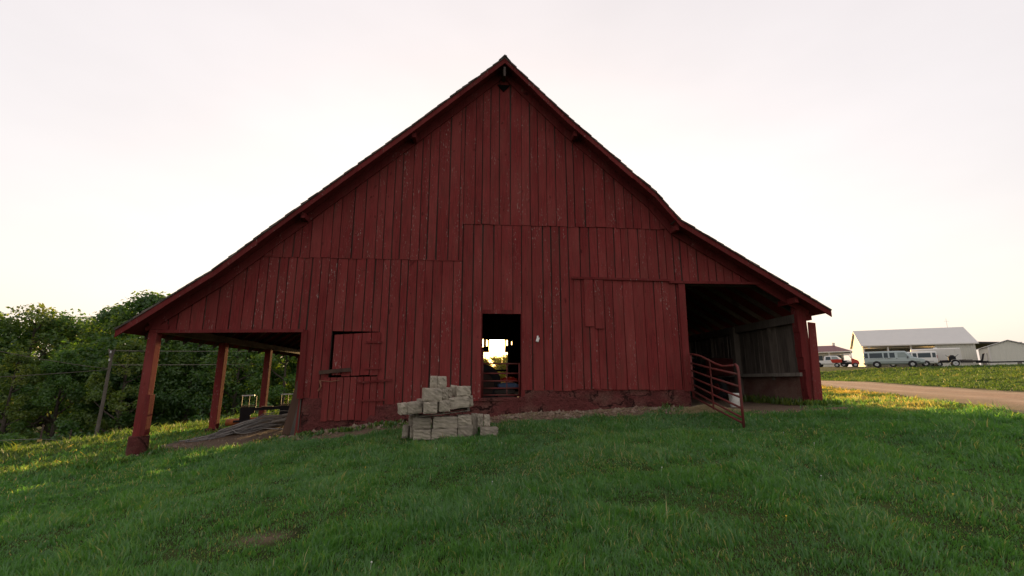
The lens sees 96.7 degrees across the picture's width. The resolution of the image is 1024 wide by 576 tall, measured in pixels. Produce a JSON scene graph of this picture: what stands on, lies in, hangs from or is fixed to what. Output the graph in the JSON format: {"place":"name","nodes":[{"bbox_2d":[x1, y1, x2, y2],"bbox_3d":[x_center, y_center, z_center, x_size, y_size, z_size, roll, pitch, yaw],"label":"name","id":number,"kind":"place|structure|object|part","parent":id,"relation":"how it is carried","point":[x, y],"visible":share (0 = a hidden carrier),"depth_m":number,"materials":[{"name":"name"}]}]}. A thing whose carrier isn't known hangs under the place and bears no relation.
{"place":"outdoors","nodes":[
{"label":"outdoors","id":0,"kind":"place"},
{"bbox_2d":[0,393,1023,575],"bbox_3d":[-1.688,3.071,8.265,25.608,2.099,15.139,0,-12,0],"label":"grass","id":1,"kind":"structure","parent":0,"point":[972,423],"depth_m":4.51,"materials":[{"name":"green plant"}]},
{"bbox_2d":[0,367,1023,575],"bbox_3d":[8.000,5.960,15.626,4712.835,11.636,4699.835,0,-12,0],"label":"ground","id":2,"kind":"structure","parent":0,"point":[748,405],"depth_m":4.00,"materials":[{"name":"green plant"}]},
{"bbox_2d":[0,432,28,447],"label":"shrub","id":3,"kind":"object","parent":2,"relation":"on","point":[11,437],"visible":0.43,"depth_m":29.52,"materials":[{"name":"green plant"}]},
{"bbox_2d":[0,311,32,424],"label":"broadleaf tree","id":4,"kind":"object","parent":2,"relation":"on","point":[7,333],"visible":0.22,"depth_m":49.78,"materials":[{"name":"green plant"}]},
{"bbox_2d":[0,350,47,441],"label":"broadleaf tree","id":5,"kind":"object","parent":2,"relation":"on","point":[28,368],"visible":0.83,"depth_m":38.95,"materials":[{"name":"green plant"}]},
{"bbox_2d":[2,325,71,430],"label":"broadleaf tree","id":6,"kind":"object","parent":2,"relation":"on","point":[33,351],"visible":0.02,"depth_m":59.83,"materials":[{"name":"green plant"}]},
{"bbox_2d":[37,425,43,443],"bbox_3d":[-22.287,7.174,21.492,0.160,1.374,0.078,4,-12,-17],"label":"fence post","id":7,"kind":"object","parent":2,"relation":"on","point":[40,439],"visible":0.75,"depth_m":21.54,"materials":[{"name":"wood"}]},
{"bbox_2d":[0,303,83,429],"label":"broadleaf tree","id":8,"kind":"object","parent":2,"relation":"on","point":[29,313],"visible":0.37,"depth_m":51.09,"materials":[{"name":"green plant"}]},
{"bbox_2d":[8,349,99,442],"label":"broadleaf tree","id":9,"kind":"object","parent":2,"relation":"on","point":[66,379],"visible":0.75,"depth_m":40.19,"materials":[{"name":"green plant"}]},
{"bbox_2d":[0,308,125,433],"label":"broadleaf tree","id":10,"kind":"object","parent":2,"relation":"on","point":[64,318],"visible":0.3,"depth_m":52.37,"materials":[{"name":"green plant"}]},
{"bbox_2d":[25,320,106,418],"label":"broadleaf tree","id":11,"kind":"object","parent":2,"relation":"on","point":[67,347],"visible":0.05,"depth_m":54.73,"materials":[{"name":"green plant"}]},
{"bbox_2d":[32,341,116,436],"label":"broadleaf tree","id":12,"kind":"object","parent":2,"relation":"on","point":[45,407],"visible":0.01,"depth_m":56.89,"materials":[{"name":"green plant"}]},
{"bbox_2d":[35,304,152,428],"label":"broadleaf tree","id":13,"kind":"object","parent":2,"relation":"on","point":[101,318],"visible":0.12,"depth_m":48.12,"materials":[{"name":"green plant"}]},
{"bbox_2d":[94,349,115,436],"bbox_3d":[-31.374,8.638,34.944,0.566,7.875,0.273,-3,-12,16],"label":"utility pole","id":14,"kind":"object","parent":2,"relation":"on","point":[111,355],"visible":0.91,"depth_m":35.04,"materials":[{"name":"grey wood"}]},
{"bbox_2d":[0,351,107,368],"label":"overhead wire","id":15,"kind":"object","parent":14,"relation":"attached to","point":[50,360],"visible":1,"depth_m":30.76,"materials":[{"name":"grey metal"}]},
{"bbox_2d":[3,369,107,376],"bbox_3d":[-33.582,5.813,30.454,0.036,0.985,10.939,-5,-13,23],"label":"overhead wire","id":16,"kind":"object","parent":14,"relation":"attached to","point":[52,373],"visible":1,"depth_m":32.41,"materials":[{"name":"grey metal"}]},
{"bbox_2d":[67,336,164,434],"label":"broadleaf tree","id":17,"kind":"object","parent":2,"relation":"on","point":[133,349],"visible":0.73,"depth_m":40.14,"materials":[{"name":"green plant"}]},
{"bbox_2d":[57,289,214,426],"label":"broadleaf tree","id":18,"kind":"object","parent":2,"relation":"on","point":[140,304],"visible":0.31,"depth_m":44.77,"materials":[{"name":"green plant"}]},
{"bbox_2d":[0,401,279,446],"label":"undergrowth","id":19,"kind":"object","parent":2,"relation":"on","point":[66,429],"visible":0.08,"depth_m":36.75,"materials":[{"name":"green plant"}]},
{"bbox_2d":[0,409,289,481],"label":"grass","id":20,"kind":"structure","parent":2,"relation":"on","point":[16,452],"depth_m":12.57,"materials":[{"name":"green plant"}]},
{"bbox_2d":[102,349,191,429],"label":"broadleaf tree","id":21,"kind":"object","parent":2,"relation":"on","point":[131,415],"visible":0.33,"depth_m":42.22,"materials":[{"name":"green plant"}]},
{"bbox_2d":[99,318,247,413],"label":"broadleaf tree","id":22,"kind":"object","parent":2,"relation":"on","point":[162,339],"visible":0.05,"depth_m":45.51,"materials":[{"name":"green plant"}]},
{"bbox_2d":[133,341,237,424],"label":"broadleaf tree","id":23,"kind":"object","parent":2,"relation":"on","point":[190,351],"visible":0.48,"depth_m":43.31,"materials":[{"name":"green plant"}]},
{"bbox_2d":[152,345,259,421],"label":"broadleaf tree","id":24,"kind":"object","parent":2,"relation":"on","point":[242,373],"visible":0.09,"depth_m":50.43,"materials":[{"name":"green plant"}]},
{"bbox_2d":[136,420,284,455],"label":"dirt clods","id":25,"kind":"object","parent":2,"relation":"on","point":[199,443],"visible":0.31,"depth_m":10.61,"materials":[{"name":"soil"}]},
{"bbox_2d":[162,410,287,445],"bbox_3d":[-6.955,3.650,12.087,3.668,0.744,1.530,4,-12,-21],"label":"lumber pile","id":26,"kind":"object","parent":2,"relation":"on","point":[241,428],"visible":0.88,"depth_m":11.89,"materials":[{"name":"weathered grey wood"}]},
{"bbox_2d":[271,418,285,422],"bbox_3d":[-5.894,3.430,11.948,0.750,0.026,0.200,-6,-4,-26],"label":"loose plank","id":27,"kind":"object","parent":26,"relation":"on","point":[278,420],"visible":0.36,"depth_m":11.81,"materials":[{"name":"grey wood"}]},
{"bbox_2d":[164,346,294,420],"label":"broadleaf tree","id":28,"kind":"object","parent":2,"relation":"on","point":[240,358],"visible":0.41,"depth_m":43.91,"materials":[{"name":"green plant"}]},
{"bbox_2d":[207,355,291,414],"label":"broadleaf tree","id":29,"kind":"object","parent":2,"relation":"on","point":[249,378],"visible":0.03,"depth_m":49.63,"materials":[{"name":"green plant"}]},
{"bbox_2d":[225,393,292,425],"bbox_3d":[-7.545,3.753,13.892,2.031,1.034,0.340,4,-12,-20],"label":"farm implement","id":30,"kind":"object","parent":2,"relation":"on","point":[246,412],"visible":0.62,"depth_m":13.70,"materials":[{"name":"black metal"}]},
{"bbox_2d":[235,351,297,415],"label":"broadleaf tree","id":31,"kind":"object","parent":2,"relation":"on","point":[259,361],"visible":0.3,"depth_m":44.77,"materials":[{"name":"green plant"}]},
{"bbox_2d":[267,356,296,411],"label":"broadleaf tree","id":32,"kind":"object","parent":2,"relation":"on","point":[289,371],"visible":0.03,"depth_m":47.69,"materials":[{"name":"green plant"}]},
{"bbox_2d":[282,381,298,435],"bbox_3d":[-5.141,2.872,10.771,0.475,1.324,0.085,1,-12,-5],"label":"leaning board","id":33,"kind":"object","parent":2,"relation":"on","point":[288,424],"visible":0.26,"depth_m":10.73,"materials":[{"name":"wood"}]},
{"bbox_2d":[290,406,297,434],"bbox_3d":[-4.910,2.843,10.541,0.358,1.245,0.082,4,-12,-19],"label":"leaning board","id":34,"kind":"object","parent":2,"relation":"on","point":[293,428],"visible":0.03,"depth_m":10.43,"materials":[{"name":"grey wood"}]},
{"bbox_2d":[294,399,302,434],"bbox_3d":[-4.804,2.766,10.321,0.140,1.204,0.080,1,-12,-5],"label":"leaning board","id":35,"kind":"object","parent":2,"relation":"on","point":[296,427],"visible":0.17,"depth_m":10.25,"materials":[{"name":"red paint"}]},
{"bbox_2d":[296,419,407,437],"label":"weeds","id":36,"kind":"object","parent":2,"relation":"on","point":[348,429],"visible":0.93,"depth_m":9.94,"materials":[{"name":"green plant"}]},
{"bbox_2d":[402,424,407,437],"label":"concrete block","id":37,"kind":"object","parent":2,"relation":"on","point":[405,431],"depth_m":8.11,"materials":[{"name":"grey concrete"}]},
{"bbox_2d":[409,426,413,438],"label":"concrete block","id":38,"kind":"object","parent":2,"relation":"on","point":[411,434],"depth_m":8.10,"materials":[{"name":"grey concrete"}]},
{"bbox_2d":[408,415,428,436],"bbox_3d":[-1.767,2.601,8.594,0.395,0.390,0.322,3,-12,-16],"label":"concrete block","id":39,"kind":"object","parent":2,"relation":"on","point":[410,423],"depth_m":8.43,"materials":[{"name":"grey concrete"}]},
{"bbox_2d":[413,429,430,439],"bbox_3d":[-1.605,2.624,8.189,0.310,0.179,0.364,1,-12,-5],"label":"concrete block","id":40,"kind":"object","parent":2,"relation":"on","point":[424,434],"depth_m":8.03,"materials":[{"name":"grey concrete"}]},
{"bbox_2d":[413,416,430,429],"bbox_3d":[-1.629,2.444,8.238,0.321,0.211,0.364,2,-12,-11],"label":"concrete block","id":41,"kind":"object","parent":40,"relation":"on","point":[420,423],"depth_m":8.08,"materials":[{"name":"grey concrete"}]},
{"bbox_2d":[405,407,469,417],"bbox_3d":[-1.441,2.327,8.695,1.020,0.106,0.920,0,-10,-26],"label":"wooden pallet","id":42,"kind":"object","parent":41,"relation":"on","point":[416,415],"visible":0.24,"depth_m":8.39,"materials":[{"name":"grey wood"}]},
{"bbox_2d":[397,402,407,414],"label":"concrete block","id":43,"kind":"object","parent":42,"relation":"on","point":[402,408],"depth_m":7.97,"materials":[{"name":"grey concrete"}]},
{"bbox_2d":[407,400,421,414],"bbox_3d":[-1.744,2.130,8.119,0.246,0.214,0.320,-4,-10,-17],"label":"concrete block","id":44,"kind":"object","parent":42,"relation":"on","point":[414,407],"depth_m":7.98,"materials":[{"name":"grey concrete"}]},
{"bbox_2d":[423,402,436,413],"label":"concrete block","id":45,"kind":"object","parent":42,"relation":"on","point":[429,407],"depth_m":7.94,"materials":[{"name":"grey concrete"}]},
{"bbox_2d":[421,388,441,401],"bbox_3d":[-1.444,1.913,8.169,0.329,0.246,0.323,6,-13,-21],"label":"concrete block","id":46,"kind":"object","parent":45,"relation":"on","point":[431,394],"depth_m":8.04,"materials":[{"name":"grey concrete"}]},
{"bbox_2d":[430,376,436,387],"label":"concrete block","id":47,"kind":"object","parent":46,"relation":"on","point":[433,381],"depth_m":8.18,"materials":[{"name":"grey concrete"}]},
{"bbox_2d":[437,400,449,411],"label":"concrete block","id":48,"kind":"object","parent":42,"relation":"on","point":[443,405],"depth_m":8.08,"materials":[{"name":"grey concrete"}]},
{"bbox_2d":[442,388,447,399],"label":"concrete block","id":49,"kind":"object","parent":48,"relation":"on","point":[444,393],"depth_m":8.18,"materials":[{"name":"grey concrete"}]},
{"bbox_2d":[437,376,446,387],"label":"concrete block","id":50,"kind":"object","parent":49,"relation":"on","point":[441,381],"depth_m":8.24,"materials":[{"name":"grey concrete"}]},
{"bbox_2d":[448,396,468,408],"bbox_3d":[-1.006,2.105,8.375,0.380,0.209,0.304,-2,-10,-20],"label":"concrete block","id":51,"kind":"object","parent":42,"relation":"on","point":[459,402],"depth_m":8.25,"materials":[{"name":"grey concrete"}]},
{"bbox_2d":[450,385,456,396],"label":"concrete block","id":52,"kind":"object","parent":51,"relation":"on","point":[453,389],"depth_m":8.41,"materials":[{"name":"grey concrete"}]},
{"bbox_2d":[455,386,470,396],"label":"concrete block","id":53,"kind":"object","parent":51,"relation":"on","point":[461,391],"depth_m":8.34,"materials":[{"name":"grey concrete"}]},
{"bbox_2d":[468,395,473,406],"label":"concrete block","id":54,"kind":"object","parent":42,"relation":"on","point":[471,404],"depth_m":8.49,"materials":[{"name":"grey concrete"}]},
{"bbox_2d":[431,428,456,439],"bbox_3d":[-1.250,2.629,8.246,0.462,0.187,0.322,3,-12,-16],"label":"concrete block","id":55,"kind":"object","parent":2,"relation":"on","point":[436,433],"depth_m":8.11,"materials":[{"name":"grey concrete"}]},
{"bbox_2d":[431,415,457,428],"bbox_3d":[-1.239,2.440,8.286,0.448,0.218,0.327,4,-12,-20],"label":"concrete block","id":56,"kind":"object","parent":55,"relation":"on","point":[443,422],"depth_m":8.16,"materials":[{"name":"grey concrete"}]},
{"bbox_2d":[457,425,472,436],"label":"concrete block","id":57,"kind":"object","parent":2,"relation":"on","point":[465,430],"depth_m":8.24,"materials":[{"name":"grey concrete"}]},
{"bbox_2d":[457,414,471,424],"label":"concrete block","id":58,"kind":"object","parent":57,"relation":"on","point":[464,419],"depth_m":8.27,"materials":[{"name":"grey concrete"}]},
{"bbox_2d":[114,55,831,455],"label":"barn","id":59,"kind":"structure","parent":2,"relation":"on","point":[570,261],"depth_m":11.31,"materials":[{"name":"red paint"}]},
{"bbox_2d":[320,376,391,421],"bbox_3d":[-3.528,2.517,10.353,1.534,0.994,0.049,1,-12,-5],"label":"stable door","id":60,"kind":"structure","parent":59,"relation":"in","point":[368,403],"depth_m":10.34,"materials":[{"name":"red paint"}]},
{"bbox_2d":[332,332,381,375],"bbox_3d":[-3.587,1.529,10.564,1.088,1.024,0.049,1,-12,-5],"label":"stable door","id":61,"kind":"structure","parent":59,"relation":"in","point":[366,342],"depth_m":10.56,"materials":[{"name":"red paint"}]},
{"bbox_2d":[481,349,519,397],"bbox_3d":[-0.267,2.062,10.987,0.934,1.140,0.044,1,-12,-5],"label":"doorway gate","id":62,"kind":"structure","parent":59,"relation":"attached to","point":[506,381],"depth_m":10.94,"materials":[{"name":"red metal"}]},
{"bbox_2d":[471,413,477,434],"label":"concrete block","id":63,"kind":"object","parent":2,"relation":"on","point":[474,422],"depth_m":8.44,"materials":[{"name":"grey concrete"}]},
{"bbox_2d":[480,426,497,435],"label":"concrete block","id":64,"kind":"object","parent":2,"relation":"on","point":[488,430],"depth_m":8.24,"materials":[{"name":"grey concrete"}]},
{"bbox_2d":[477,414,482,426],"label":"concrete block","id":65,"kind":"object","parent":64,"relation":"on","point":[479,420],"depth_m":8.39,"materials":[{"name":"grey concrete"}]},
{"bbox_2d":[484,414,489,426],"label":"concrete block","id":66,"kind":"object","parent":64,"relation":"on","point":[486,420],"depth_m":8.40,"materials":[{"name":"grey concrete"}]},
{"bbox_2d":[300,406,677,437],"bbox_3d":[-0.162,3.008,10.214,9.070,0.646,0.645,1,-12,-5],"label":"straw","id":67,"kind":"object","parent":2,"relation":"on","point":[535,413],"visible":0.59,"depth_m":10.45,"materials":[{"name":"plant"}]},
{"bbox_2d":[293,405,688,439],"bbox_3d":[-0.116,3.028,10.220,9.341,0.727,0.714,1,-12,-5],"label":"stone rubble","id":68,"kind":"object","parent":2,"relation":"on","point":[599,411],"visible":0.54,"depth_m":10.43,"materials":[{"name":"grey stone"}]},
{"bbox_2d":[483,364,500,396],"bbox_3d":[-0.748,2.599,12.166,1.100,1.100,0.286,9,-15,-39],"label":"old tyre","id":69,"kind":"object","parent":2,"relation":"on","point":[488,369],"visible":0.34,"depth_m":12.22,"materials":[{"name":"black rubber"}]},
{"bbox_2d":[484,357,507,378],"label":"bush","id":70,"kind":"object","parent":2,"relation":"on","point":[491,365],"visible":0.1,"depth_m":44.26,"materials":[{"name":"green plant"}]},
{"bbox_2d":[489,354,507,382],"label":"bush","id":71,"kind":"object","parent":2,"relation":"on","point":[504,357],"visible":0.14,"depth_m":46.72,"materials":[{"name":"green plant"}]},
{"bbox_2d":[670,404,751,414],"bbox_3d":[4.506,2.784,10.498,2.169,0.252,1.350,0,-12,0],"label":"straw","id":72,"kind":"object","parent":2,"relation":"on","point":[697,408],"visible":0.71,"depth_m":10.40,"materials":[{"name":"plant"}]},
{"bbox_2d":[690,343,733,398],"bbox_3d":[7.034,2.914,15.980,1.620,1.850,3.169,2,-12,-10],"label":"tractor","id":73,"kind":"object","parent":2,"relation":"on","point":[715,373],"visible":0.42,"depth_m":15.14,"materials":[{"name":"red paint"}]},
{"bbox_2d":[689,353,744,427],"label":"field gate","id":74,"kind":"structure","parent":2,"relation":"on","point":[720,389],"depth_m":9.31,"materials":[{"name":"red metal"}]},
{"bbox_2d":[728,393,743,406],"bbox_3d":[5.676,2.845,11.565,0.328,0.340,0.316,0,-12,0],"label":"bucket","id":75,"kind":"object","parent":2,"relation":"on","point":[734,399],"visible":0.57,"depth_m":11.45,"materials":[{"name":"white plastic"}]},
{"bbox_2d":[727,393,811,405],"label":"weeds","id":76,"kind":"object","parent":2,"relation":"on","point":[773,400],"visible":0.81,"depth_m":12.09,"materials":[{"name":"green plant"}]},
{"bbox_2d":[797,398,849,406],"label":"weeds","id":77,"kind":"object","parent":2,"relation":"on","point":[822,402],"visible":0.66,"depth_m":10.94,"materials":[{"name":"green plant"}]},
{"bbox_2d":[818,343,852,366],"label":"house","id":78,"kind":"structure","parent":2,"relation":"on","point":[832,350],"depth_m":96.86,"materials":[{"name":"beige"}]},
{"bbox_2d":[830,354,859,366],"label":"utility vehicle","id":79,"kind":"object","parent":2,"relation":"on","point":[855,362],"visible":1,"depth_m":70.82,"materials":[{"name":"red paint"}]},
{"bbox_2d":[863,351,925,367],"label":"passenger van","id":80,"kind":"object","parent":2,"relation":"on","point":[878,359],"visible":1,"depth_m":58.87,"materials":[{"name":"silver metal"}]},
{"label":"window","id":81,"kind":"part","parent":80,"relation":"part of","materials":[{"name":"black glass"}]},
{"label":"window","id":82,"kind":"part","parent":80,"relation":"part of","materials":[{"name":"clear glass"}]},
{"bbox_2d":[805,363,1023,410],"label":"grass","id":83,"kind":"structure","parent":2,"relation":"on","point":[967,376],"depth_m":33.44,"materials":[{"name":"green plant"}]},
{"bbox_2d":[819,356,850,366],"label":"pickup truck","id":84,"kind":"object","parent":83,"relation":"on","point":[827,361],"visible":0.49,"depth_m":77.58,"materials":[{"name":"white paint"}]},
{"bbox_2d":[850,327,978,366],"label":"machine shed","id":85,"kind":"structure","parent":2,"relation":"on","point":[964,340],"depth_m":76.54,"materials":[{"name":"beige metal"}]},
{"bbox_2d":[890,351,938,366],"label":"passenger van","id":86,"kind":"object","parent":2,"relation":"on","point":[930,357],"visible":0.4,"depth_m":63.35,"materials":[{"name":"white paint"}]},
{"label":"window","id":87,"kind":"part","parent":86,"relation":"part of","materials":[{"name":"black glass"}]},
{"bbox_2d":[910,348,972,366],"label":"box trailer","id":88,"kind":"object","parent":2,"relation":"on","point":[943,353],"visible":0.62,"depth_m":64.02,"materials":[{"name":"white paint"}]},
{"bbox_2d":[938,353,988,365],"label":"flatbed trailer","id":89,"kind":"object","parent":2,"relation":"on","point":[952,360],"visible":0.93,"depth_m":55.96,"materials":[{"name":"black metal"}]},
{"bbox_2d":[975,342,1021,348],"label":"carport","id":90,"kind":"object","parent":2,"relation":"on","point":[980,345],"visible":0.03,"depth_m":75.30,"materials":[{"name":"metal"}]},
{"bbox_2d":[976,340,1023,364],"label":"workshop","id":91,"kind":"structure","parent":2,"relation":"on","point":[1007,350],"depth_m":62.63,"materials":[{"name":"beige metal"}]},
{"bbox_2d":[976,361,1023,365],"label":"steel beam","id":92,"kind":"structure","parent":2,"relation":"on","point":[1018,362],"depth_m":56.29,"materials":[{"name":"grey metal"}]},
{"bbox_2d":[0,0,1023,366],"label":"sky","id":93,"kind":"structure","parent":0,"point":[866,155],"materials":[{"name":"white"}]},
{"bbox_2d":[821,380,1023,412],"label":"dirt road","id":94,"kind":"structure","parent":0,"point":[1014,401],"depth_m":16.32,"materials":[{"name":"beige gravel"}]},
{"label":"concrete block","id":95,"kind":"object","parent":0,"visible":0},
{"bbox_2d":[446,387,451,397],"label":"concrete block","id":96,"kind":"object","parent":95,"relation":"on","point":[449,392],"depth_m":8.34,"materials":[{"name":"grey concrete"}]},
{"bbox_3d":[-0.139,2.963,12.249,0.550,0.186,0.360,2,-12,-8],"label":"feed sack","id":97,"kind":"object","parent":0,"visible":0},
{"bbox_2d":[494,389,514,393],"bbox_3d":[-0.194,2.816,12.325,0.550,0.186,0.360,0,-12,1],"label":"feed sack","id":98,"kind":"object","parent":97,"relation":"on","point":[503,391],"visible":0.83,"depth_m":12.15,"materials":[{"name":"grey fabric"}]},
{"bbox_2d":[497,382,517,387],"bbox_3d":[-0.119,2.649,12.315,0.550,0.186,0.360,2,-12,-11],"label":"feed sack","id":99,"kind":"object","parent":98,"relation":"on","point":[503,384],"visible":0.71,"depth_m":12.16,"materials":[{"name":"blue fabric"}]},
{"bbox_2d":[501,377,516,379],"bbox_3d":[-0.093,2.517,12.498,0.400,0.147,0.300,5,-12,-22],"label":"feed sack","id":100,"kind":"object","parent":99,"relation":"on","point":[510,378],"visible":0.52,"depth_m":12.39,"materials":[{"name":"red fabric"}]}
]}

